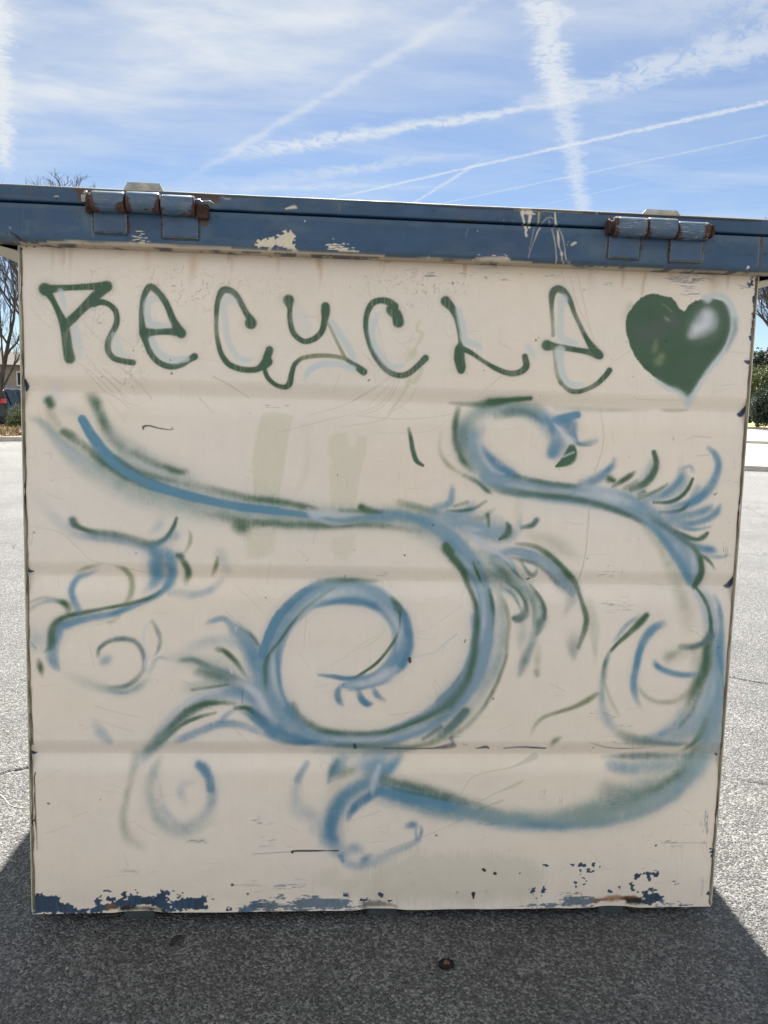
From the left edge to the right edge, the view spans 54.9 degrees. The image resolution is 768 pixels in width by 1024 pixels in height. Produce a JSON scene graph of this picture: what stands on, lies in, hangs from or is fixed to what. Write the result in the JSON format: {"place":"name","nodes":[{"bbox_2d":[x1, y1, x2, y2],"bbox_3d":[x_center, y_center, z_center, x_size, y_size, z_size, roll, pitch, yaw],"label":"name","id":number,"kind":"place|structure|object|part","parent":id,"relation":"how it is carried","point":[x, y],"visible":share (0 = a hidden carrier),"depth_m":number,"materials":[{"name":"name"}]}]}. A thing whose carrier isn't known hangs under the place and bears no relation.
{"place":"outdoors","nodes":[
{"label":"outdoors","id":0,"kind":"place"},
{"bbox_2d":[0,351,20,389],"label":"apartment building","id":1,"kind":"structure","parent":0,"point":[14,380],"depth_m":61.57,"materials":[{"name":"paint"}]},
{"bbox_2d":[16,371,19,385],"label":"window","id":2,"kind":"structure","parent":1,"relation":"in","point":[17,372],"depth_m":61.56,"materials":[{"name":"white glass"}]},
{"bbox_2d":[170,935,181,945],"bbox_3d":[-0.578,1.190,2.058,0.021,0.013,0.042,6,9,27],"label":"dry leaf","id":3,"kind":"object","parent":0,"point":[175,939],"visible":1,"depth_m":2.06,"materials":[{"name":"black plant"}]},
{"bbox_2d":[0,441,767,1023],"bbox_3d":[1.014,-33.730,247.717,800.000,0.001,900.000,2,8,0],"label":"parking lot ground","id":4,"kind":"structure","parent":0,"point":[670,965],"depth_m":2.06,"materials":[{"name":"grey asphalt"}]},
{"bbox_2d":[0,386,20,425],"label":"parked suv","id":5,"kind":"object","parent":4,"relation":"on","point":[10,397],"visible":0.28,"depth_m":30.21,"materials":[{"name":"black paint"}]},
{"bbox_3d":[-15.349,-4.713,30.675,0.213,0.560,0.950,1,8,-3],"label":"side window","id":6,"kind":"part","parent":5,"relation":"part of","materials":[{"name":"glass"}]},
{"bbox_2d":[0,437,21,440],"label":"planter kerb","id":7,"kind":"structure","parent":4,"relation":"on","point":[10,438],"depth_m":24.33,"materials":[{"name":"concrete"}]},
{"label":"planter soil","id":8,"kind":"structure","parent":7,"relation":"in","visible":0},
{"bbox_2d":[0,257,19,402],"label":"bare tree","id":9,"kind":"object","parent":8,"relation":"on","point":[4,356],"visible":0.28,"depth_m":26.39,"materials":[{"name":"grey plant"}]},
{"bbox_2d":[0,424,21,436],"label":"ground cover","id":10,"kind":"object","parent":8,"relation":"on","point":[4,431],"visible":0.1,"depth_m":25.23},
{"bbox_2d":[3,402,20,430],"bbox_3d":[-13.024,-3.363,26.494,1.205,1.410,0.994,2,8,0],"label":"shrub","id":11,"kind":"object","parent":8,"relation":"on","point":[16,417],"visible":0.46,"depth_m":26.32,"materials":[{"name":"green plant"}]},
{"bbox_2d":[1,766,28,772],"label":"asphalt crack","id":12,"kind":"object","parent":4,"relation":"on","point":[16,769],"visible":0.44,"depth_m":2.99,"materials":[{"name":"grey asphalt"}]},
{"bbox_2d":[0,168,95,313],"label":"bare tree","id":13,"kind":"object","parent":4,"relation":"on","point":[12,267],"visible":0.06,"depth_m":32.06,"materials":[{"name":"brown plant"}]},
{"bbox_2d":[0,182,767,916],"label":"dumpster","id":14,"kind":"object","parent":4,"relation":"on","point":[380,558],"visible":1,"depth_m":2.08,"materials":[{"name":"beige paint"}]},
{"bbox_2d":[745,465,767,471],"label":"kerb","id":15,"kind":"structure","parent":4,"relation":"on","point":[755,468],"depth_m":20.93,"materials":[{"name":"concrete"}]},
{"bbox_2d":[747,440,767,443],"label":"kerb","id":16,"kind":"structure","parent":4,"relation":"on","point":[756,442],"depth_m":42.17,"materials":[{"name":"concrete"}]},
{"bbox_2d":[748,427,767,429],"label":"kerb","id":17,"kind":"structure","parent":4,"relation":"on","point":[757,428],"depth_m":95.57,"materials":[{"name":"concrete"}]},
{"bbox_2d":[756,218,767,326],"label":"bare tree","id":18,"kind":"object","parent":4,"relation":"on","point":[762,297],"visible":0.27,"depth_m":55.06,"materials":[{"name":"brown plant"}]},
{"bbox_2d":[0,0,767,353],"label":"sky","id":19,"kind":"structure","parent":0,"point":[625,106],"materials":[{"name":"blue"}]},
{"bbox_2d":[438,958,454,969],"bbox_3d":[0.169,1.224,2.004,0.045,0.019,0.035,2,8,5],"label":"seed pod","id":20,"kind":"object","parent":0,"point":[446,963],"visible":1,"depth_m":2.00,"materials":[{"name":"brown plant"}]},
{"bbox_2d":[745,443,767,461],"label":"road","id":21,"kind":"structure","parent":0,"point":[757,452],"depth_m":31.36,"materials":[{"name":"white concrete"}]},
{"bbox_2d":[745,461,767,465],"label":"pavement","id":22,"kind":"structure","parent":0,"point":[755,463],"depth_m":22.10,"materials":[{"name":"concrete"}]},
{"bbox_2d":[747,429,767,440],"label":"road","id":23,"kind":"structure","parent":0,"point":[757,434],"depth_m":62.63,"materials":[{"name":"white concrete"}]},
{"bbox_2d":[748,422,767,426],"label":"grass strip","id":24,"kind":"object","parent":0,"point":[752,424],"depth_m":118.71,"materials":[{"name":"yellow plant"}]},
{"bbox_2d":[749,378,767,429],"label":"evergreen shrub","id":25,"kind":"object","parent":24,"relation":"on","point":[759,409],"visible":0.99,"depth_m":88.49,"materials":[{"name":"green plant"}]},
{"bbox_2d":[749,364,767,426],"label":"evergreen tree","id":26,"kind":"object","parent":24,"relation":"on","point":[759,377],"visible":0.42,"depth_m":96.48,"materials":[{"name":"green plant"}]},
{"bbox_2d":[752,347,767,423],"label":"pine tree","id":27,"kind":"object","parent":24,"relation":"on","point":[760,357],"visible":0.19,"depth_m":118.48,"materials":[{"name":"green plant"}]}
]}

